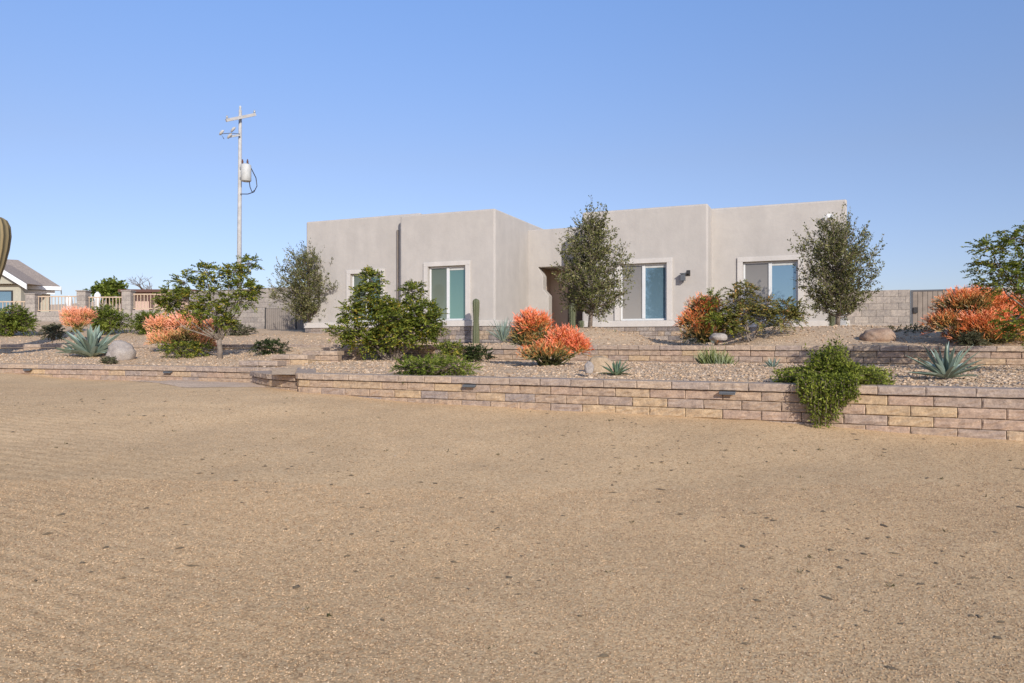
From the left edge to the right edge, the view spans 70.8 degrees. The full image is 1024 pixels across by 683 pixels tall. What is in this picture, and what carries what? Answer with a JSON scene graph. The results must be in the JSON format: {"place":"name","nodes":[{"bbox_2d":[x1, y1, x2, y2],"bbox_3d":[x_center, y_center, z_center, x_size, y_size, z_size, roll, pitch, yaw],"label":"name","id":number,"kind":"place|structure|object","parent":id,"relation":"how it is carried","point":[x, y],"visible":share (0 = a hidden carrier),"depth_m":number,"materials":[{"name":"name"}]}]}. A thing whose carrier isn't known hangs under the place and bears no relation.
{"place":"outdoors","nodes":[
{"label":"outdoors","id":0,"kind":"place"},
{"bbox_2d":[50,301,189,311],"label":"hills","id":1,"kind":"structure","parent":0,"point":[53,306],"depth_m":398.67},
{"bbox_2d":[118,289,198,326],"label":"shed","id":2,"kind":"structure","parent":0,"point":[144,291],"depth_m":43.50,"materials":[{"name":"wood"}]},
{"bbox_2d":[128,380,264,387],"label":"grit path","id":3,"kind":"structure","parent":0,"point":[188,383],"depth_m":11.99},
{"bbox_2d":[219,106,256,288],"bbox_3d":[-12.815,-5.716,33.696,1.664,10.832,0.853,0,0,-23],"label":"utility pole","id":4,"kind":"object","parent":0,"point":[244,172],"visible":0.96,"depth_m":33.92,"materials":[{"name":"grey metal"}]},
{"bbox_2d":[0,347,1023,682],"bbox_3d":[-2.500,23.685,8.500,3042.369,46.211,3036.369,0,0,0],"label":"ground","id":5,"kind":"structure","parent":0,"point":[152,451],"depth_m":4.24,"materials":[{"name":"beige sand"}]},
{"bbox_2d":[0,364,280,381],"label":"retaining wall","id":6,"kind":"structure","parent":5,"relation":"on","point":[152,372],"depth_m":13.47,"materials":[{"name":"stone"}]},
{"bbox_2d":[0,347,322,367],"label":"side gravel bed","id":7,"kind":"object","parent":5,"relation":"on","point":[139,360],"visible":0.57,"depth_m":15.38,"materials":[{"name":"beige gravel"}]},
{"bbox_2d":[0,217,11,278],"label":"saguaro","id":8,"kind":"object","parent":7,"relation":"on","point":[5,236],"visible":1,"depth_m":14.97,"materials":[{"name":"green plant"}]},
{"bbox_2d":[55,344,75,353],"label":"agave","id":9,"kind":"object","parent":7,"relation":"on","point":[67,347],"visible":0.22,"depth_m":16.67,"materials":[{"name":"green plant"}]},
{"bbox_2d":[55,324,121,356],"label":"agave","id":10,"kind":"object","parent":7,"relation":"on","point":[91,346],"visible":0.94,"depth_m":16.34,"materials":[{"name":"green plant"}]},
{"bbox_2d":[98,356,118,363],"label":"moss bush","id":11,"kind":"object","parent":7,"relation":"on","point":[108,360],"visible":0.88,"depth_m":14.44,"materials":[{"name":"green plant"}]},
{"bbox_2d":[105,340,135,360],"bbox_3d":[-8.311,0.192,15.292,0.639,0.440,0.453,0,0,0],"label":"boulder","id":12,"kind":"object","parent":7,"relation":"on","point":[120,350],"visible":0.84,"depth_m":15.14,"materials":[{"name":"grey stone"}]},
{"bbox_2d":[142,310,219,351],"bbox_3d":[-7.812,-0.265,17.106,1.869,1.059,1.073,0,0,0],"label":"pencil cactus","id":13,"kind":"object","parent":7,"relation":"on","point":[164,325],"visible":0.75,"depth_m":16.91,"materials":[{"name":"orange plant"}]},
{"bbox_2d":[157,339,214,358],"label":"bush","id":14,"kind":"object","parent":7,"relation":"on","point":[183,351],"visible":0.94,"depth_m":15.25,"materials":[{"name":"green plant"}]},
{"bbox_2d":[150,253,265,358],"bbox_3d":[-6.193,-0.683,14.667,2.365,2.329,1.244,0,0,0],"label":"gnarled tree","id":15,"kind":"object","parent":7,"relation":"on","point":[169,301],"visible":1,"depth_m":14.64,"materials":[{"name":"green plant"}]},
{"bbox_2d":[248,338,290,355],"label":"bush","id":16,"kind":"object","parent":7,"relation":"on","point":[269,344],"visible":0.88,"depth_m":14.91,"materials":[{"name":"green plant"}]},
{"bbox_2d":[250,371,296,390],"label":"wall end","id":17,"kind":"structure","parent":5,"relation":"on","point":[267,379],"depth_m":10.84,"materials":[{"name":"beige stone"}]},
{"bbox_2d":[239,347,365,367],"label":"stepped wall","id":18,"kind":"structure","parent":5,"relation":"on","point":[332,354],"depth_m":14.23,"materials":[{"name":"beige stone"}]},
{"bbox_2d":[5,397,1011,648],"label":"ground weeds","id":19,"kind":"object","parent":5,"relation":"on","point":[633,521],"visible":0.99,"depth_m":5.11,"materials":[{"name":"green plant"}]},
{"bbox_2d":[0,321,1023,345],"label":"gravel bed","id":20,"kind":"object","parent":5,"relation":"on","point":[810,338],"visible":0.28,"depth_m":15.24,"materials":[{"name":"beige gravel"}]},
{"bbox_2d":[0,302,40,336],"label":"round bush","id":21,"kind":"object","parent":20,"relation":"on","point":[11,321],"visible":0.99,"depth_m":22.43,"materials":[{"name":"green plant"}]},
{"bbox_2d":[0,259,61,311],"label":"neighbour house","id":22,"kind":"structure","parent":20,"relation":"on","point":[18,279],"depth_m":43.60,"materials":[{"name":"beige paint"}]},
{"bbox_2d":[0,290,12,308],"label":"window","id":23,"kind":"structure","parent":22,"relation":"in","point":[5,295],"depth_m":42.89,"materials":[{"name":"glass"}]},
{"bbox_2d":[36,322,66,343],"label":"bush","id":24,"kind":"object","parent":20,"relation":"on","point":[51,329],"visible":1,"depth_m":19.39,"materials":[{"name":"green plant"}]},
{"bbox_2d":[65,295,72,306],"bbox_3d":[-20.919,-1.386,34.000,0.323,1.572,0.340,0,0,0],"label":"white post","id":25,"kind":"object","parent":20,"relation":"on","point":[66,300],"visible":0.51,"depth_m":33.89,"materials":[{"name":"paint"}]},
{"bbox_2d":[58,305,97,331],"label":"pencil cactus","id":26,"kind":"object","parent":20,"relation":"on","point":[75,319],"visible":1,"depth_m":21.38,"materials":[{"name":"orange plant"}]},
{"bbox_2d":[0,290,179,323],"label":"neighbour fence","id":27,"kind":"object","parent":20,"relation":"on","point":[32,301],"visible":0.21,"depth_m":32.00,"materials":[{"name":"grey concrete"}]},
{"bbox_2d":[94,292,101,308],"bbox_3d":[-19.574,-1.469,34.000,0.323,1.738,0.340,0,0,0],"label":"white post","id":28,"kind":"object","parent":20,"relation":"on","point":[97,294],"visible":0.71,"depth_m":33.90,"materials":[{"name":"paint"}]},
{"bbox_2d":[84,275,128,311],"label":"background tree","id":29,"kind":"object","parent":20,"relation":"on","point":[110,287],"visible":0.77,"depth_m":51.63,"materials":[{"name":"green plant"}]},
{"bbox_2d":[87,303,134,334],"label":"round bush","id":30,"kind":"object","parent":20,"relation":"on","point":[108,319],"visible":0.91,"depth_m":23.86,"materials":[{"name":"green plant"}]},
{"bbox_2d":[128,275,148,288],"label":"bare tree","id":31,"kind":"object","parent":20,"relation":"on","point":[139,286],"visible":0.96,"depth_m":54.38,"materials":[{"name":"grey plant"}]},
{"bbox_2d":[129,310,169,334],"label":"round bush","id":32,"kind":"object","parent":20,"relation":"on","point":[140,319],"visible":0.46,"depth_m":23.75,"materials":[{"name":"green plant"}]},
{"bbox_2d":[225,322,257,335],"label":"bush","id":33,"kind":"object","parent":20,"relation":"on","point":[239,331],"visible":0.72,"depth_m":22.83,"materials":[{"name":"green plant"}]},
{"bbox_2d":[190,287,305,329],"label":"block wall","id":34,"kind":"structure","parent":20,"relation":"on","point":[251,318],"depth_m":29.74,"materials":[{"name":"grey concrete"}]},
{"bbox_2d":[265,308,306,329],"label":"driveway gate","id":35,"kind":"structure","parent":20,"relation":"on","point":[277,318],"depth_m":28.15,"materials":[{"name":"metal"}]},
{"bbox_2d":[266,238,337,323],"bbox_3d":[-6.810,-1.858,24.041,2.668,3.258,2.721,0,0,0],"label":"oak tree","id":36,"kind":"object","parent":20,"relation":"on","point":[298,286],"visible":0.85,"depth_m":23.59,"materials":[{"name":"green plant"}]},
{"bbox_2d":[471,299,480,343],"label":"column cactus","id":37,"kind":"object","parent":20,"relation":"on","point":[475,319],"depth_m":20.43,"materials":[{"name":"green plant"}]},
{"bbox_2d":[486,317,513,340],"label":"agave","id":38,"kind":"object","parent":20,"relation":"on","point":[503,332],"visible":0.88,"depth_m":17.14,"materials":[{"name":"green plant"}]},
{"bbox_2d":[568,304,577,328],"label":"column cactus","id":39,"kind":"object","parent":20,"relation":"on","point":[572,319],"depth_m":20.44,"materials":[{"name":"green plant"}]},
{"bbox_2d":[304,199,849,362],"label":"stucco house","id":40,"kind":"structure","parent":20,"relation":"on","point":[496,263],"depth_m":21.14,"materials":[{"name":"beige paint"}]},
{"bbox_2d":[352,273,379,321],"bbox_3d":[-4.663,-1.405,23.209,1.137,1.552,0.050,0,0,23],"label":"window","id":41,"kind":"structure","parent":40,"relation":"in","point":[355,280],"depth_m":23.32,"materials":[{"name":"glass"}]},
{"bbox_2d":[430,266,464,320],"bbox_3d":[-1.919,-1.449,21.696,1.263,1.630,0.050,0,0,23],"label":"window","id":42,"kind":"structure","parent":40,"relation":"in","point":[447,283],"depth_m":21.67,"materials":[{"name":"glass"}]},
{"bbox_2d":[568,282,581,327],"bbox_3d":[2.388,-0.950,24.009,1.100,2.100,0.075,0,0,23],"label":"front door","id":43,"kind":"structure","parent":40,"relation":"in","point":[578,317],"depth_m":24.07,"materials":[{"name":"brown wood"}]},
{"bbox_2d":[621,263,666,320],"bbox_3d":[3.824,-1.430,20.884,1.362,1.641,0.050,0,0,23],"label":"window","id":44,"kind":"structure","parent":40,"relation":"in","point":[648,297],"depth_m":20.85,"materials":[{"name":"glass"}]},
{"bbox_2d":[743,260,797,320],"bbox_3d":[7.292,-1.420,20.327,1.452,1.681,0.050,0,0,23],"label":"window","id":45,"kind":"structure","parent":40,"relation":"in","point":[776,278],"depth_m":20.29,"materials":[{"name":"glass"}]},
{"bbox_2d":[578,320,583,327],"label":"column cactus","id":46,"kind":"object","parent":20,"relation":"on","point":[581,323],"depth_m":20.26,"materials":[{"name":"green plant"}]},
{"bbox_2d":[550,195,635,327],"bbox_3d":[1.894,-1.837,16.945,2.055,3.101,2.180,0,0,0],"label":"oak tree","id":47,"kind":"object","parent":20,"relation":"on","point":[596,253],"visible":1,"depth_m":16.70,"materials":[{"name":"green plant"}]},
{"bbox_2d":[675,333,713,344],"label":"bush","id":48,"kind":"object","parent":20,"relation":"on","point":[692,340],"visible":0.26,"depth_m":16.47,"materials":[{"name":"plant"}]},
{"bbox_2d":[674,293,727,343],"bbox_3d":[3.872,-0.500,14.542,1.212,1.106,1.014,0,0,0],"label":"pencil cactus","id":49,"kind":"object","parent":20,"relation":"on","point":[696,309],"visible":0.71,"depth_m":14.45,"materials":[{"name":"orange plant"}]},
{"bbox_2d":[695,287,739,344],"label":"companion shrub","id":50,"kind":"object","parent":20,"relation":"on","point":[716,317],"visible":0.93,"depth_m":14.15,"materials":[{"name":"green plant"}]},
{"bbox_2d":[709,333,726,339],"bbox_3d":[3.986,-0.095,13.894,0.345,0.145,0.270,0,0,0],"label":"boulder","id":51,"kind":"object","parent":20,"relation":"on","point":[718,336],"visible":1,"depth_m":13.79,"materials":[{"name":"grey stone"}]},
{"bbox_2d":[718,279,813,341],"bbox_3d":[4.997,-0.582,14.224,1.886,1.357,0.938,0,0,8],"label":"shrub","id":52,"kind":"object","parent":20,"relation":"on","point":[791,311],"visible":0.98,"depth_m":14.13,"materials":[{"name":"green plant"}]},
{"bbox_2d":[828,313,835,325],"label":"column cactus","id":53,"kind":"object","parent":20,"relation":"on","point":[832,320],"depth_m":18.79,"materials":[{"name":"green plant"}]},
{"bbox_2d":[787,202,887,324],"bbox_3d":[7.726,-1.791,17.140,2.217,2.982,2.228,0,0,0],"label":"oak tree","id":54,"kind":"object","parent":20,"relation":"on","point":[838,285],"visible":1,"depth_m":16.96,"materials":[{"name":"green plant"}]},
{"bbox_2d":[859,328,895,341],"bbox_3d":[6.754,-0.104,13.302,0.597,0.288,0.519,0,0,0],"label":"boulder","id":55,"kind":"object","parent":20,"relation":"on","point":[879,334],"visible":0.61,"depth_m":13.12,"materials":[{"name":"beige stone"}]},
{"bbox_2d":[847,290,909,325],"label":"block wall","id":56,"kind":"structure","parent":20,"relation":"on","point":[887,307],"depth_m":21.85,"materials":[{"name":"grey concrete"}]},
{"bbox_2d":[887,323,945,332],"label":"bush","id":57,"kind":"object","parent":20,"relation":"on","point":[915,327],"visible":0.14,"depth_m":13.97,"materials":[{"name":"green plant"}]},
{"bbox_2d":[918,284,1023,343],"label":"pencil cactus","id":58,"kind":"object","parent":20,"relation":"on","point":[980,312],"visible":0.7,"depth_m":12.24,"materials":[{"name":"orange plant"}]},
{"bbox_2d":[953,328,994,351],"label":"bush","id":59,"kind":"object","parent":20,"relation":"on","point":[968,339],"visible":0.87,"depth_m":11.83,"materials":[{"name":"green plant"}]},
{"bbox_2d":[958,287,1023,313],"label":"block wall","id":60,"kind":"structure","parent":20,"relation":"on","point":[1008,293],"depth_m":20.67,"materials":[{"name":"grey concrete"}]},
{"bbox_2d":[911,287,957,325],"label":"side gate","id":61,"kind":"structure","parent":60,"relation":"attached to","point":[921,303],"depth_m":21.45,"materials":[{"name":"grey metal"}]},
{"bbox_2d":[960,221,1023,348],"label":"overhanging tree","id":62,"kind":"object","parent":20,"relation":"on","point":[1017,275],"visible":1,"depth_m":9.29,"materials":[{"name":"green plant"}]},
{"bbox_2d":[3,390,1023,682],"bbox_3d":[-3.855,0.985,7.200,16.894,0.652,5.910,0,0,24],"label":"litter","id":63,"kind":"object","parent":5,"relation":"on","point":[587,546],"visible":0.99,"depth_m":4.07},
{"bbox_2d":[272,358,1023,387],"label":"gravel bed","id":64,"kind":"object","parent":5,"relation":"on","point":[285,370],"visible":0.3,"depth_m":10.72,"materials":[{"name":"beige gravel"}]},
{"bbox_2d":[320,265,450,360],"bbox_3d":[-2.534,-0.540,14.558,2.605,2.020,1.435,0,0,0],"label":"shrub","id":65,"kind":"object","parent":64,"relation":"on","point":[395,324],"visible":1,"depth_m":14.47,"materials":[{"name":"green plant"}]},
{"bbox_2d":[388,352,483,382],"bbox_3d":[-1.053,0.357,9.840,1.336,0.479,1.120,0,0,0],"label":"ground cover","id":66,"kind":"object","parent":64,"relation":"on","point":[437,364],"visible":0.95,"depth_m":9.66,"materials":[{"name":"green plant"}]},
{"bbox_2d":[433,339,464,359],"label":"bush","id":67,"kind":"object","parent":64,"relation":"on","point":[451,350],"visible":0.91,"depth_m":13.17,"materials":[{"name":"green plant"}]},
{"bbox_2d":[439,322,450,347],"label":"dry stalk","id":68,"kind":"object","parent":67,"relation":"on","point":[443,335],"visible":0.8,"depth_m":13.29,"materials":[{"name":"beige plant"}]},
{"bbox_2d":[456,343,497,361],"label":"bush","id":69,"kind":"object","parent":64,"relation":"on","point":[470,352],"visible":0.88,"depth_m":13.50,"materials":[{"name":"green plant"}]},
{"bbox_2d":[0,344,1023,366],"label":"retaining wall","id":70,"kind":"structure","parent":64,"relation":"on","point":[873,355],"depth_m":12.82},
{"bbox_2d":[503,306,593,365],"bbox_3d":[0.602,-0.096,12.099,1.314,1.047,1.218,0,0,-29],"label":"pencil cactus","id":71,"kind":"object","parent":64,"relation":"on","point":[541,342],"visible":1,"depth_m":11.94,"materials":[{"name":"orange plant"}]},
{"bbox_2d":[584,361,593,373],"bbox_3d":[1.017,0.340,9.499,0.125,0.165,0.101,0,0,0],"label":"boulder","id":72,"kind":"object","parent":64,"relation":"on","point":[589,367],"visible":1,"depth_m":9.46,"materials":[{"name":"grey stone"}]},
{"bbox_2d":[589,356,612,372],"bbox_3d":[1.278,0.341,10.494,0.389,0.262,0.305,0,0,0],"label":"boulder","id":73,"kind":"object","parent":64,"relation":"on","point":[597,361],"visible":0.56,"depth_m":10.37,"materials":[{"name":"beige stone"}]},
{"bbox_2d":[597,359,631,374],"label":"agave","id":74,"kind":"object","parent":64,"relation":"on","point":[617,370],"visible":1,"depth_m":9.65,"materials":[{"name":"green plant"}]},
{"bbox_2d":[693,345,737,364],"bbox_3d":[3.504,0.241,12.370,0.711,0.378,0.704,0,0,0],"label":"spurge","id":75,"kind":"object","parent":64,"relation":"on","point":[712,358],"visible":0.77,"depth_m":12.31,"materials":[{"name":"green plant"}]},
{"bbox_2d":[763,357,782,366],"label":"agave","id":76,"kind":"object","parent":64,"relation":"on","point":[769,363],"visible":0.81,"depth_m":11.16,"materials":[{"name":"green plant"}]},
{"bbox_2d":[769,333,896,428],"bbox_3d":[3.454,0.416,7.744,1.313,1.011,1.214,0,0,21],"label":"trailing plant","id":77,"kind":"object","parent":64,"relation":"on","point":[832,377],"visible":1,"depth_m":7.43,"materials":[{"name":"green plant"}]},
{"bbox_2d":[905,342,984,377],"bbox_3d":[5.042,0.210,8.353,0.824,0.429,0.798,0,0,0],"label":"agave","id":78,"kind":"object","parent":64,"relation":"on","point":[946,366],"visible":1,"depth_m":8.26,"materials":[{"name":"green plant"}]},
{"bbox_2d":[295,368,1023,440],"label":"retaining wall","id":79,"kind":"structure","parent":5,"relation":"on","point":[981,412],"depth_m":7.90,"materials":[{"name":"stone"}]},
{"bbox_2d":[0,0,1023,323],"label":"sky","id":80,"kind":"structure","parent":0,"point":[115,160],"materials":[{"name":"blue"}]}
]}

